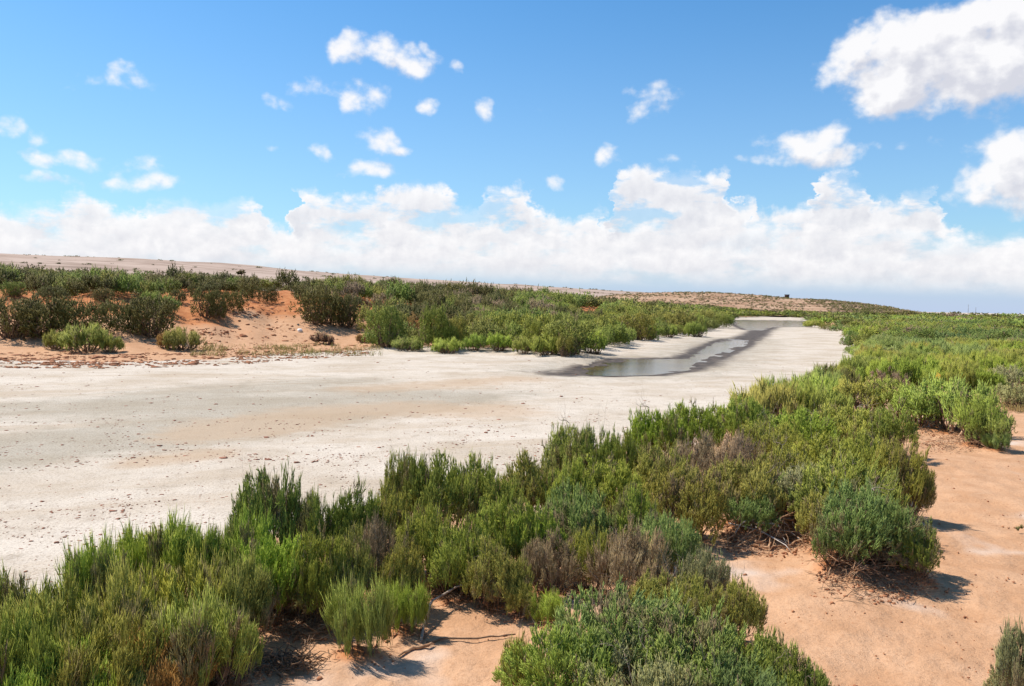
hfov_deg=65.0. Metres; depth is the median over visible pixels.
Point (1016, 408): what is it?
dry grass
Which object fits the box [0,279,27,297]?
shrub
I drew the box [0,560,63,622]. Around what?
samphire shrub
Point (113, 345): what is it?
samphire shrub
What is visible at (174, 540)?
samphire shrub
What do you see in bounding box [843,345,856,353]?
samphire shrub
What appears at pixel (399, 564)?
samphire shrub
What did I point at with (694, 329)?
samphire shrub
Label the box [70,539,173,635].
samphire shrub
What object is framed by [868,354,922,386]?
samphire shrub
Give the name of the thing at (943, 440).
straw litter
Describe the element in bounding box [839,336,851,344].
samphire shrub
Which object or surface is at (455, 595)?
straw litter
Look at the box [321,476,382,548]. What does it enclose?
samphire shrub
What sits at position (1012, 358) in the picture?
samphire shrub
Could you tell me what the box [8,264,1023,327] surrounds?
distant scrub vegetation
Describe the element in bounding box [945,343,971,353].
samphire shrub
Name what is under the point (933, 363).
samphire shrub
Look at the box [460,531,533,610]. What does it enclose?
samphire shrub
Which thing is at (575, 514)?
samphire shrub
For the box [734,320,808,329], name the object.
water
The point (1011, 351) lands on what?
samphire shrub
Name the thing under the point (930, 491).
shrub
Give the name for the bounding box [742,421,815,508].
shrub
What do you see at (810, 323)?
samphire shrub
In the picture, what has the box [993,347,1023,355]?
samphire shrub
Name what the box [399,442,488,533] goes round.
shrub
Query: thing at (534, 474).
samphire shrub
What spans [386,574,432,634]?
samphire tuft
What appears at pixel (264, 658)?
straw litter
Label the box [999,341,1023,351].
samphire shrub
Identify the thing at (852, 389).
shrub
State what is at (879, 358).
samphire shrub
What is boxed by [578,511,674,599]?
dead shrub
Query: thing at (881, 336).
samphire shrub
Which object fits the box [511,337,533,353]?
samphire shrub
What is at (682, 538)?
samphire shrub
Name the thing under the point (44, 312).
shrub
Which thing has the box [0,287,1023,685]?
ground
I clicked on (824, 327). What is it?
samphire shrub
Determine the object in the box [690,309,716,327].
shrub
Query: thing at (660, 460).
shrub
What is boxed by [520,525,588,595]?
dead shrub
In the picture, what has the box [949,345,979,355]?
samphire shrub
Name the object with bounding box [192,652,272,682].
earth debris
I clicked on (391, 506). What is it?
samphire shrub
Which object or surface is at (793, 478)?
shrub
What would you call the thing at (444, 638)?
fallen stick
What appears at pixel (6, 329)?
shrub
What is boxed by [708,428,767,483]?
dead shrub
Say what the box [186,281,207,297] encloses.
shrub
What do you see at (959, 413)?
shrub
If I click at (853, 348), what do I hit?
samphire shrub
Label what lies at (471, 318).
shrub
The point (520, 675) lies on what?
shrub
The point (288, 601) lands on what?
samphire shrub
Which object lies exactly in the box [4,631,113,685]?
samphire shrub
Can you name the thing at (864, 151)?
sky
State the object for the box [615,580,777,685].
shrub
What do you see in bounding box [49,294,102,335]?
shrub
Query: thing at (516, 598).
samphire shrub
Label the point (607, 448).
shrub
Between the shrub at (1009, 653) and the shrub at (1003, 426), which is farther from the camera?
the shrub at (1003, 426)
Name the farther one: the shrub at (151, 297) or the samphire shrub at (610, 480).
the shrub at (151, 297)
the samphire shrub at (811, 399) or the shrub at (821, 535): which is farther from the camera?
the samphire shrub at (811, 399)
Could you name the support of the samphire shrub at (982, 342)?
on the ground at (980, 547)
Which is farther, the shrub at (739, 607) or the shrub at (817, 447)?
the shrub at (817, 447)
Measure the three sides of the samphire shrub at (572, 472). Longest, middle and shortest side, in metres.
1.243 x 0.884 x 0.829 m
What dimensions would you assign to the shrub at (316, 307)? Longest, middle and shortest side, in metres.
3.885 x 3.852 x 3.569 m
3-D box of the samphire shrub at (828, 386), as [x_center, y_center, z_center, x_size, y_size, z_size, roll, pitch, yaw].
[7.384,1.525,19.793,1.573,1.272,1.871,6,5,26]
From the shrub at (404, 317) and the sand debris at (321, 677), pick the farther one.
the shrub at (404, 317)
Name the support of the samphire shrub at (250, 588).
on the ground at (980, 547)
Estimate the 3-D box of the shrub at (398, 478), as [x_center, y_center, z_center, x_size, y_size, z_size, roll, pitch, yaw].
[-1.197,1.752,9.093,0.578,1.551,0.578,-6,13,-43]
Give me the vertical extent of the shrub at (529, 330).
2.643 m
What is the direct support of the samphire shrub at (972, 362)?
on the ground at (980, 547)
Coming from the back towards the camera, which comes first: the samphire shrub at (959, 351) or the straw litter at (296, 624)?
the samphire shrub at (959, 351)
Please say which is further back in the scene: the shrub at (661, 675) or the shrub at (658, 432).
the shrub at (658, 432)
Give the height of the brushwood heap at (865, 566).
0.344 m
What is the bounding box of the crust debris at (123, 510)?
[0,358,783,588]
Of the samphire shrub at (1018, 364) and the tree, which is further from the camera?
the tree
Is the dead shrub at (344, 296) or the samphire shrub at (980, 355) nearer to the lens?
the samphire shrub at (980, 355)
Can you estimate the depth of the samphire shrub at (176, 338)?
41.57 m
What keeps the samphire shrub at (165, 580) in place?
on the ground at (980, 547)
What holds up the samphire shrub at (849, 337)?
on the ground at (980, 547)
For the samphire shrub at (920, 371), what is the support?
on the ground at (980, 547)
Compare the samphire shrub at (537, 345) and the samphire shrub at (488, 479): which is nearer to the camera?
the samphire shrub at (488, 479)
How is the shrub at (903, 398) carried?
on the ground at (980, 547)
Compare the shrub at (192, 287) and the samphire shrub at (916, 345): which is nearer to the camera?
the samphire shrub at (916, 345)
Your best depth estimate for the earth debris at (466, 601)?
7.11 m
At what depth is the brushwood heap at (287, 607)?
6.56 m
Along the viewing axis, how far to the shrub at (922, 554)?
7.68 m
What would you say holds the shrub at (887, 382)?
on the ground at (980, 547)
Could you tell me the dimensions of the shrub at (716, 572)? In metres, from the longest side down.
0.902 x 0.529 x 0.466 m
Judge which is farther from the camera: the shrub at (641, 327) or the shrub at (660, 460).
the shrub at (641, 327)
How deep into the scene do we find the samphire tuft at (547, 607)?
6.58 m
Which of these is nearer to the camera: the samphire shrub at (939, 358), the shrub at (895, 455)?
the shrub at (895, 455)
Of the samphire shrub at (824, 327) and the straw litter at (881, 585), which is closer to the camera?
the straw litter at (881, 585)
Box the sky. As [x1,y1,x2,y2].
[0,0,1023,313]
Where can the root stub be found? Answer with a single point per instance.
(412, 647)
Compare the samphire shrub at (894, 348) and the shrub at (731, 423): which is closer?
the shrub at (731, 423)
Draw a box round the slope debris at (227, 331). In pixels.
[144,290,385,349]
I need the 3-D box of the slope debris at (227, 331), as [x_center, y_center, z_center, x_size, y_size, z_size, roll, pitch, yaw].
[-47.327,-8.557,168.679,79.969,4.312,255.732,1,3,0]
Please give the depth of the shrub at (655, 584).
6.36 m
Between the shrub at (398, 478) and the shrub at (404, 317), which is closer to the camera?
the shrub at (398, 478)
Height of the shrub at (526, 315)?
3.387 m
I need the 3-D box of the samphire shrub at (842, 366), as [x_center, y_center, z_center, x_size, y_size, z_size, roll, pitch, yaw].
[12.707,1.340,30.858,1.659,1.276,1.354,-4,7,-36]
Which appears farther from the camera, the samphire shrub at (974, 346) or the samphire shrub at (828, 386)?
the samphire shrub at (974, 346)
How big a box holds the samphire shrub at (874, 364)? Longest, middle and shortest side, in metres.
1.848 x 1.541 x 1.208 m
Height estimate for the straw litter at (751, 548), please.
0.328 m
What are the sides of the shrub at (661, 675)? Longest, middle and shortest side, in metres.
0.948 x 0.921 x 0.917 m
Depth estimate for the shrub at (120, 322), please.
43.13 m
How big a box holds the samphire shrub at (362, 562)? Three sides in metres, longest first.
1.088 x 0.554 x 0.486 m
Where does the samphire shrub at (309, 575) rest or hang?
on the ground at (980, 547)
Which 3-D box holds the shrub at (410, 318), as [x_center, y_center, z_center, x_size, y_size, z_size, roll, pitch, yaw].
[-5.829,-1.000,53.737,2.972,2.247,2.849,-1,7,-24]
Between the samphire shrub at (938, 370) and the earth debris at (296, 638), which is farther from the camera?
the samphire shrub at (938, 370)
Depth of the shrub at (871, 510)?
7.76 m
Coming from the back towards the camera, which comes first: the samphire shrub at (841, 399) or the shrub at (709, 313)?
the shrub at (709, 313)
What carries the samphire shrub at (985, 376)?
on the ground at (980, 547)
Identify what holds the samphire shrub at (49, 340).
on the ground at (980, 547)
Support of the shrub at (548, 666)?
on the ground at (980, 547)
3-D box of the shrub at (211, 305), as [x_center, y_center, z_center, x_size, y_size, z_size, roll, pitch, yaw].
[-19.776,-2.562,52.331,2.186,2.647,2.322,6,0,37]
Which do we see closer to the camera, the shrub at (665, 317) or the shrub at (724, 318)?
the shrub at (665, 317)
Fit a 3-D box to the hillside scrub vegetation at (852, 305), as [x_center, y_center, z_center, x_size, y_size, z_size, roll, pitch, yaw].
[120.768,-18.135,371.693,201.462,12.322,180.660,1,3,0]
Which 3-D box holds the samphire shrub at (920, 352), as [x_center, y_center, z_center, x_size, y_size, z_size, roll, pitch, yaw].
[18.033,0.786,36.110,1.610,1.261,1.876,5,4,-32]
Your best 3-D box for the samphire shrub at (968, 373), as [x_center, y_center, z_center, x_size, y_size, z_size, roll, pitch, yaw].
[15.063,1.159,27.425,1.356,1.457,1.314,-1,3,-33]
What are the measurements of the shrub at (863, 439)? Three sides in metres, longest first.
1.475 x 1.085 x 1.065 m
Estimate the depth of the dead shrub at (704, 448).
11.44 m
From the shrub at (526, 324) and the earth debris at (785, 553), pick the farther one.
the shrub at (526, 324)
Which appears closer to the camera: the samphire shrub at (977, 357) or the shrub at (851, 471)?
the shrub at (851, 471)
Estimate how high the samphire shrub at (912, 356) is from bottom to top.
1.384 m
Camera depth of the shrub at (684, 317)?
83.34 m
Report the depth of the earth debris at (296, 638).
6.37 m
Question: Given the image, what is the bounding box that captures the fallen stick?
[426,634,515,642]
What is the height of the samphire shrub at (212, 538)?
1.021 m
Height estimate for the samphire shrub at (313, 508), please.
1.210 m
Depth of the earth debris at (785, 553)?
9.07 m
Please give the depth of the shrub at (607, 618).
5.16 m
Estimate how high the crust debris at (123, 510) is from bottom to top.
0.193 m
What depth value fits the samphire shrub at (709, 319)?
105.39 m
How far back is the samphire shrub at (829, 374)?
22.95 m
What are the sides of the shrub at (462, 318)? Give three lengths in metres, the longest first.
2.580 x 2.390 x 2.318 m
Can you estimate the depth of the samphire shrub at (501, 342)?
48.66 m
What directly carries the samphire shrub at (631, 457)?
on the ground at (980, 547)
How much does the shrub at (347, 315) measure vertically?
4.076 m
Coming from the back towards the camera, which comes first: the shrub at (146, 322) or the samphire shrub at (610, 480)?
the shrub at (146, 322)
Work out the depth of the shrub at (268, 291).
61.38 m
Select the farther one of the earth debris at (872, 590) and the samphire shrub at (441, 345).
the samphire shrub at (441, 345)
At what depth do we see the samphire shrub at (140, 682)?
4.74 m
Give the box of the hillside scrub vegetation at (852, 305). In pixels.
[596,291,924,313]
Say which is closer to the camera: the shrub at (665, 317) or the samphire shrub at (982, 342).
the samphire shrub at (982, 342)
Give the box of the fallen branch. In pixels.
[419,585,500,642]
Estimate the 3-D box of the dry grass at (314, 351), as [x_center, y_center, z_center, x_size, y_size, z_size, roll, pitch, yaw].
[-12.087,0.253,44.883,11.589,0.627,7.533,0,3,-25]
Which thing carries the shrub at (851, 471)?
on the ground at (980, 547)
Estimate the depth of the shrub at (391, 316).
49.21 m
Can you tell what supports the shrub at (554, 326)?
on the ground at (980, 547)
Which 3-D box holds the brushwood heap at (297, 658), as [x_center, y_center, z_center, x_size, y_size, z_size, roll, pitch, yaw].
[-1.596,2.281,5.846,0.594,0.289,0.570,1,3,0]
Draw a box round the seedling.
[1015,524,1023,530]
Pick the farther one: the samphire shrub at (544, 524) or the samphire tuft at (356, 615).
the samphire shrub at (544, 524)
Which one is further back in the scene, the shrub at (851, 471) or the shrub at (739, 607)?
the shrub at (851, 471)
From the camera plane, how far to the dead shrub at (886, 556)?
7.70 m
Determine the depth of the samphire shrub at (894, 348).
41.27 m
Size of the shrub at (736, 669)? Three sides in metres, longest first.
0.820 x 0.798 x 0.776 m
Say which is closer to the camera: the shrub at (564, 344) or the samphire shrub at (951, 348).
the samphire shrub at (951, 348)
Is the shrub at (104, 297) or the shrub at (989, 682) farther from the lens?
the shrub at (104, 297)
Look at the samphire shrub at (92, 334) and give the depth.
38.84 m
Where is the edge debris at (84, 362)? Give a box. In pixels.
[0,347,368,368]
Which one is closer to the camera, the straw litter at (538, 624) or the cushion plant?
the straw litter at (538, 624)
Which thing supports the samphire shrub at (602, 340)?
on the ground at (980, 547)
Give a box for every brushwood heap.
[252,635,332,679]
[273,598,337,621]
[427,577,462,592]
[807,547,899,581]
[938,422,993,451]
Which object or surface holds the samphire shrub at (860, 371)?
on the ground at (980, 547)
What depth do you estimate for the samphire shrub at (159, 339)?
41.59 m
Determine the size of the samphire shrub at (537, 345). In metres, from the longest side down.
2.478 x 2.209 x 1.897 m
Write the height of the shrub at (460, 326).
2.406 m
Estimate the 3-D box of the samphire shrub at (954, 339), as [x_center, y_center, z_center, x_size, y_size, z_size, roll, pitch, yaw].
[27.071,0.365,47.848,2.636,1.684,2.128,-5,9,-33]
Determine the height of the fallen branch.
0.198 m
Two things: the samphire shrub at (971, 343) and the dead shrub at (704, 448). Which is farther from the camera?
the samphire shrub at (971, 343)
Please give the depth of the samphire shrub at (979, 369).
27.83 m
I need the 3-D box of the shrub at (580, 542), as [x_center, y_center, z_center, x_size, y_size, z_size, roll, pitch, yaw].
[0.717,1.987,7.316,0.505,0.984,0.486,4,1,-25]
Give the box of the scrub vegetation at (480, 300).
[0,261,1023,385]
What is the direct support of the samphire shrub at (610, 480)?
on the ground at (980, 547)
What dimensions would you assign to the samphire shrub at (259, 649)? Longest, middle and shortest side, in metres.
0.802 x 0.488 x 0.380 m
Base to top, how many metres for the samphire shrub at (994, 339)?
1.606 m
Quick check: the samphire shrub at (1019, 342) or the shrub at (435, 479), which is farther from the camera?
the samphire shrub at (1019, 342)
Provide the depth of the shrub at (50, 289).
47.25 m
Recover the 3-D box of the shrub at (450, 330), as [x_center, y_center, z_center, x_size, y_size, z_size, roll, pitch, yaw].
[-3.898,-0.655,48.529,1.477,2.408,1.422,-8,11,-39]
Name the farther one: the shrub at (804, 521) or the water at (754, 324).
the water at (754, 324)
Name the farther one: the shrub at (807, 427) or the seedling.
the shrub at (807, 427)
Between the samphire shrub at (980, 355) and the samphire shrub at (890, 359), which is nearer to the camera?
the samphire shrub at (890, 359)
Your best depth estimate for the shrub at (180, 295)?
54.38 m
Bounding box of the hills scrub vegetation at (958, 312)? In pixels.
[21,254,1020,314]
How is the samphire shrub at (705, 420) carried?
on the ground at (980, 547)
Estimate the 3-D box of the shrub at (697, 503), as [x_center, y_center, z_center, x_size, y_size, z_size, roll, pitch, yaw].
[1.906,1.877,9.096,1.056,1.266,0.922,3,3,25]
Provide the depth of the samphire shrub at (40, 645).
4.71 m
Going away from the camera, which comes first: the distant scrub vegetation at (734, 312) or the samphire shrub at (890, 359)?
the samphire shrub at (890, 359)
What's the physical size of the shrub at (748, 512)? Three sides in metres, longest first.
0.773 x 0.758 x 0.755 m
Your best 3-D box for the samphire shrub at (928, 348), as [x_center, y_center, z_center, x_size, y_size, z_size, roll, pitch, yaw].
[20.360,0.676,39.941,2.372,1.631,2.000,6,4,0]
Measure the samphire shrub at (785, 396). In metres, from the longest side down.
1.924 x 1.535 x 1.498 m
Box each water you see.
[582,339,747,375]
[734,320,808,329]
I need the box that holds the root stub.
[398,642,434,655]
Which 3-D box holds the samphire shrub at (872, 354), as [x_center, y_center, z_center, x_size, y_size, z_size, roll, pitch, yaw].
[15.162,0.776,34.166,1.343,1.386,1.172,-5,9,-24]
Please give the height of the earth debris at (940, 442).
0.179 m
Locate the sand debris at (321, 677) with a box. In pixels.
[264,436,1023,685]
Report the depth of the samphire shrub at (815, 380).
20.92 m
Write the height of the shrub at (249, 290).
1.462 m
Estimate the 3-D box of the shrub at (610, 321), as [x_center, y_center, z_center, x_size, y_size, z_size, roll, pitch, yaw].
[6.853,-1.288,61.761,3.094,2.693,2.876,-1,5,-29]
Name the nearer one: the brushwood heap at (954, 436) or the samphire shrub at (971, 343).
the brushwood heap at (954, 436)
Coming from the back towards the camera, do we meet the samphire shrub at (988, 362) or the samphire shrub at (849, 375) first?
the samphire shrub at (988, 362)
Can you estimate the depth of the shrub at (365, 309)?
54.51 m
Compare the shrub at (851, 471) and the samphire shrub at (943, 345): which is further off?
the samphire shrub at (943, 345)
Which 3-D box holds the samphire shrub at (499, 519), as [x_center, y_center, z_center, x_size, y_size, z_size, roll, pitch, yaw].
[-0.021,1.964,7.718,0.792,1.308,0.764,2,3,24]
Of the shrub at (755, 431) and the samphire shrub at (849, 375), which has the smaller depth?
the shrub at (755, 431)
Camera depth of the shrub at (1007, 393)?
22.68 m
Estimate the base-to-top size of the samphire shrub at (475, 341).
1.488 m
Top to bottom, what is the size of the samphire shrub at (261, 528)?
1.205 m
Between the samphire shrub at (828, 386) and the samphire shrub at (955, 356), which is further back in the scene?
the samphire shrub at (955, 356)
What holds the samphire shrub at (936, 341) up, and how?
on the ground at (980, 547)
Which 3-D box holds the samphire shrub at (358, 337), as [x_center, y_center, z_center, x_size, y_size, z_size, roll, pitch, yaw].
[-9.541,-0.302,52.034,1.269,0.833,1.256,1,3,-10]
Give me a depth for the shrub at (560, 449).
11.09 m
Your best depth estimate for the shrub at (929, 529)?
7.91 m
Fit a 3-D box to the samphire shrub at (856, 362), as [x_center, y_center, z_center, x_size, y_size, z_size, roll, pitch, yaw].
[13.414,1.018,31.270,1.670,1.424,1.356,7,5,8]
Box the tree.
[236,269,245,275]
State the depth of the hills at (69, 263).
2060.00 m
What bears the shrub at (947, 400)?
on the ground at (980, 547)
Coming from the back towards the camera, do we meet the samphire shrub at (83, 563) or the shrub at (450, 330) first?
the shrub at (450, 330)
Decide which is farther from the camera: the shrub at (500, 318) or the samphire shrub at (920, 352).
the shrub at (500, 318)
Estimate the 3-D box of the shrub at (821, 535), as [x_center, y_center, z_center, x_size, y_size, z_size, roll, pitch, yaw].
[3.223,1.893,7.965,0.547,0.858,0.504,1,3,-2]
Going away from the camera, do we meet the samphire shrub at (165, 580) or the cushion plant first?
the samphire shrub at (165, 580)
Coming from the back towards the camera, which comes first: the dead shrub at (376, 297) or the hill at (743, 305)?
the hill at (743, 305)
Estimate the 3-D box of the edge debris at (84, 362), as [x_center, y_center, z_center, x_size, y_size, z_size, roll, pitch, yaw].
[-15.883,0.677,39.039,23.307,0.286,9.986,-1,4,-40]
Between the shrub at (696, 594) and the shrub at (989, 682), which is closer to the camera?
the shrub at (989, 682)
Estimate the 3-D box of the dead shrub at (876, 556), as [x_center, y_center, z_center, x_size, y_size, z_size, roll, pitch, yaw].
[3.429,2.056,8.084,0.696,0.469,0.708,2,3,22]
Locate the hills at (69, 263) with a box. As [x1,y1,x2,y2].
[0,253,968,314]
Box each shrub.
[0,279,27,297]
[0,290,46,339]
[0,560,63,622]
[0,565,108,684]
[0,592,82,685]
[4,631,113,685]
[9,293,77,340]
[29,599,173,685]
[31,282,70,302]
[41,328,66,349]
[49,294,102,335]
[52,523,135,614]
[54,322,108,352]
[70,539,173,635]
[79,640,160,685]
[87,297,141,334]
[88,288,114,302]
[96,519,164,578]
[98,333,125,352]
[101,621,219,685]
[114,543,232,624]
[123,289,178,338]
[135,582,259,685]
[137,505,205,585]
[140,291,158,313]
[156,332,171,348]
[162,326,207,350]
[167,289,187,303]
[175,515,242,597]
[177,540,276,634]
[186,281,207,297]
[190,283,227,318]
[207,600,265,685]
[217,495,279,555]
[220,289,249,312]
[226,455,308,551]
[229,527,321,633]
[236,283,260,299]
[256,283,279,303]
[272,577,291,612]
[280,521,357,625]
[288,283,344,326]
[291,484,337,558]
[319,520,377,603]
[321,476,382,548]
[326,288,365,328]
[331,286,359,309]
[355,300,394,331]
[355,334,368,342]
[356,511,396,596]
[364,300,404,347]
[365,289,393,304]
[365,476,411,547]
[375,533,429,602]
[379,444,430,518]
[387,309,415,328]
[389,336,423,350]
[391,485,456,588]
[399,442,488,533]
[405,312,434,330]
[418,301,447,350]
[425,509,496,600]
[431,337,466,353]
[432,308,469,326]
[435,314,460,341]
[446,446,525,530]
[448,316,466,348]
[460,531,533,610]
[462,332,487,350]
[466,313,495,340]
[467,487,547,561]
[484,331,512,350]
[486,310,523,329]
[491,613,621,685]
[493,606,546,685]
[499,448,560,513]
[504,497,568,575]
[505,578,541,619]
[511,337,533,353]
[514,309,555,336]
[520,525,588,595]
[521,316,542,339]
[526,321,543,339]
[528,332,560,355]
[530,317,546,351]
[534,475,619,557]
[539,454,600,506]
[540,401,600,475]
[541,312,598,355]
[546,572,685,685]
[556,334,577,356]
[561,452,659,516]
[563,521,613,591]
[569,603,707,685]
[577,404,621,471]
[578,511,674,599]
[579,328,610,353]
[584,310,617,326]
[605,481,664,542]
[614,429,641,473]
[615,310,657,340]
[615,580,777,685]
[622,391,691,457]
[629,535,709,603]
[632,438,696,504]
[633,501,704,583]
[642,452,729,547]
[644,324,658,339]
[647,311,681,323]
[662,325,677,337]
[664,398,725,455]
[666,426,729,476]
[668,306,699,333]
[669,573,717,641]
[675,546,731,594]
[675,629,787,685]
[683,319,708,336]
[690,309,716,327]
[704,451,788,523]
[704,548,768,645]
[706,316,720,329]
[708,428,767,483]
[711,312,733,327]
[711,389,771,447]
[719,448,811,553]
[721,482,781,533]
[723,622,815,685]
[726,372,806,420]
[729,389,805,458]
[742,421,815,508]
[756,403,841,444]
[758,371,799,391]
[775,450,841,513]
[780,651,835,685]
[784,420,860,468]
[786,376,827,415]
[786,381,833,397]
[787,473,859,533]
[792,433,915,516]
[794,369,847,393]
[794,485,844,550]
[802,319,823,326]
[803,363,848,385]
[805,361,859,386]
[809,387,890,448]
[809,500,868,567]
[810,468,925,573]
[812,382,856,416]
[818,322,840,329]
[823,421,888,475]
[826,540,886,560]
[828,365,867,383]
[830,362,855,370]
[832,374,889,411]
[837,353,873,377]
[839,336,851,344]
[843,329,865,346]
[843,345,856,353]
[847,342,863,356]
[849,399,919,455]
[850,341,899,353]
[851,353,877,365]
[852,342,885,356]
[857,348,884,359]
[858,374,918,416]
[860,346,892,356]
[864,336,901,350]
[865,542,931,573]
[866,357,893,382]
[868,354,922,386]
[868,510,939,566]
[869,423,934,512]
[870,366,909,387]
[871,333,908,342]
[875,355,911,362]
[886,356,898,363]
[887,377,957,427]
[889,521,944,580]
[890,364,929,384]
[896,349,926,360]
[897,462,937,517]
[899,341,945,355]
[901,348,927,356]
[904,340,943,351]
[907,336,945,346]
[909,368,1004,434]
[916,353,952,370]
[917,365,959,388]
[922,356,962,364]
[924,349,956,363]
[935,352,966,359]
[938,341,958,354]
[938,359,976,387]
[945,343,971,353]
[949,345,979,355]
[950,337,976,342]
[950,360,982,389]
[950,389,1006,446]
[951,356,978,371]
[954,340,985,346]
[954,341,994,352]
[956,348,994,364]
[963,337,990,345]
[964,409,1017,448]
[967,349,991,358]
[967,364,1008,389]
[976,353,1008,371]
[979,338,1018,346]
[982,344,1023,359]
[982,676,1013,685]
[984,364,1023,386]
[987,338,1015,347]
[988,377,1023,406]
[989,360,1023,376]
[989,614,1023,685]
[992,349,1023,367]
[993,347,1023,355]
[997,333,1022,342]
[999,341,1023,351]
[1011,337,1023,346]
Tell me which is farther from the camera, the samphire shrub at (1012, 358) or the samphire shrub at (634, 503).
the samphire shrub at (1012, 358)
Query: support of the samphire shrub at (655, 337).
on the ground at (980, 547)
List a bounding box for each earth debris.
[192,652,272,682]
[260,607,342,642]
[428,584,528,607]
[717,515,816,557]
[818,551,929,604]
[903,427,987,453]
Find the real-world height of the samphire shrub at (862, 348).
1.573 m
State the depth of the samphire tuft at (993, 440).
15.25 m
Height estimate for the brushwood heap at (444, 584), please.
0.477 m
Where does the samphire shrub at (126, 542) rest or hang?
on the ground at (980, 547)
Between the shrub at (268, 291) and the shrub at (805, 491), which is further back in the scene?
the shrub at (268, 291)
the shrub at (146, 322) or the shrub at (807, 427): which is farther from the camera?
the shrub at (146, 322)
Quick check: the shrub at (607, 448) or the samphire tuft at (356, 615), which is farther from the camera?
the shrub at (607, 448)
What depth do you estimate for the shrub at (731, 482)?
9.52 m
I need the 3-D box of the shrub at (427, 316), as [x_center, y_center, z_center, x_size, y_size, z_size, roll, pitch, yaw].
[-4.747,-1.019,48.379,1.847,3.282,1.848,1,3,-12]
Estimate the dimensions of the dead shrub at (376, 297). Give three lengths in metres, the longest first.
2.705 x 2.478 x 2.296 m
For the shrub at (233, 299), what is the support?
on the ground at (980, 547)
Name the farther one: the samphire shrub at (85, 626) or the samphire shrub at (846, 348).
the samphire shrub at (846, 348)
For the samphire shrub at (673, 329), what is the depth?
76.51 m
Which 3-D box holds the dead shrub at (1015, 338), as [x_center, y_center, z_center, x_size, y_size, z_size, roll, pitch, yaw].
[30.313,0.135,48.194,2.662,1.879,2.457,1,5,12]
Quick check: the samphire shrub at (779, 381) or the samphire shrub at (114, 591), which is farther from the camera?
the samphire shrub at (779, 381)
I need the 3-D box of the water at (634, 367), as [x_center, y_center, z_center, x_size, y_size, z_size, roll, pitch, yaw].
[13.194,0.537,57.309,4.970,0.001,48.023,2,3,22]
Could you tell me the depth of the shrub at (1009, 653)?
5.20 m
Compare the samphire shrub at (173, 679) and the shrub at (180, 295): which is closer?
the samphire shrub at (173, 679)
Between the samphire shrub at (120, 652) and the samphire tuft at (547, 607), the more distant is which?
the samphire tuft at (547, 607)
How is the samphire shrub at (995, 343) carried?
on the ground at (980, 547)
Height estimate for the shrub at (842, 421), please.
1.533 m
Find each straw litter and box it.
[187,496,963,685]
[213,637,282,681]
[260,605,336,644]
[425,572,505,610]
[716,510,813,555]
[805,548,934,604]
[907,426,987,453]
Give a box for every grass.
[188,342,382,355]
[999,396,1023,413]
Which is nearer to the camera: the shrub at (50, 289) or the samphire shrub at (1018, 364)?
the samphire shrub at (1018, 364)
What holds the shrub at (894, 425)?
on the ground at (980, 547)
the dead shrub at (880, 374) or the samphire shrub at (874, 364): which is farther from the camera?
the samphire shrub at (874, 364)
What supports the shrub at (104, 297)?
on the ground at (980, 547)
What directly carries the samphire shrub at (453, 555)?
on the ground at (980, 547)
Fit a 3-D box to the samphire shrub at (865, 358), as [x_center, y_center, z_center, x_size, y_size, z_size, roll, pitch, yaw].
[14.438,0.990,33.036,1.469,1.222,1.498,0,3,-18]
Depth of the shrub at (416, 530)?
7.38 m
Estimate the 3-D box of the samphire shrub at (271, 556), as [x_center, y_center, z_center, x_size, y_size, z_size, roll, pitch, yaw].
[-1.992,1.903,6.523,0.741,0.937,0.789,7,8,26]
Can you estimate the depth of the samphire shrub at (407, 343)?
47.86 m
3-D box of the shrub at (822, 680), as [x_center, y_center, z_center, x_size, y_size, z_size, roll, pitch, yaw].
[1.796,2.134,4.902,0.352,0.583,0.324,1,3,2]
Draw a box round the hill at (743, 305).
[594,292,861,315]
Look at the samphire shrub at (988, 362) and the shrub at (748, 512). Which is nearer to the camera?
the shrub at (748, 512)
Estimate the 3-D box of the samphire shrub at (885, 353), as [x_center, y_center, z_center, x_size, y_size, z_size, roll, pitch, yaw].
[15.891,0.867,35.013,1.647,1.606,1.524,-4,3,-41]
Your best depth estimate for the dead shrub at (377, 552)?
7.08 m
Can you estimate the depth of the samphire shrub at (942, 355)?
30.82 m
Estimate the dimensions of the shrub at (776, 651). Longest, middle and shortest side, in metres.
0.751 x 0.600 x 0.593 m
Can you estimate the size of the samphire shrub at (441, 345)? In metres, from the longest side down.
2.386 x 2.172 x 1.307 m
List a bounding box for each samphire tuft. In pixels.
[318,564,398,659]
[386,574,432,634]
[528,586,566,624]
[979,429,1011,450]
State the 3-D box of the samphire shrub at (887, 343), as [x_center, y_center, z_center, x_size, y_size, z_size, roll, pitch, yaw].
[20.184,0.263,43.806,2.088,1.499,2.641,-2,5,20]
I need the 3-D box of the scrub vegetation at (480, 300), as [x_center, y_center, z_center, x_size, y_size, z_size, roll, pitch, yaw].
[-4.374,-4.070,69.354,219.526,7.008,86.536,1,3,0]
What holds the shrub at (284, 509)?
on the ground at (980, 547)
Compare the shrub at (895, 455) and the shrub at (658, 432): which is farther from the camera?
the shrub at (658, 432)
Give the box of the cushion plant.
[309,331,333,343]
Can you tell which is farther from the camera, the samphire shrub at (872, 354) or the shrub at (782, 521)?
the samphire shrub at (872, 354)
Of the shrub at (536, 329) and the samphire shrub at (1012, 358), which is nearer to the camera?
the samphire shrub at (1012, 358)

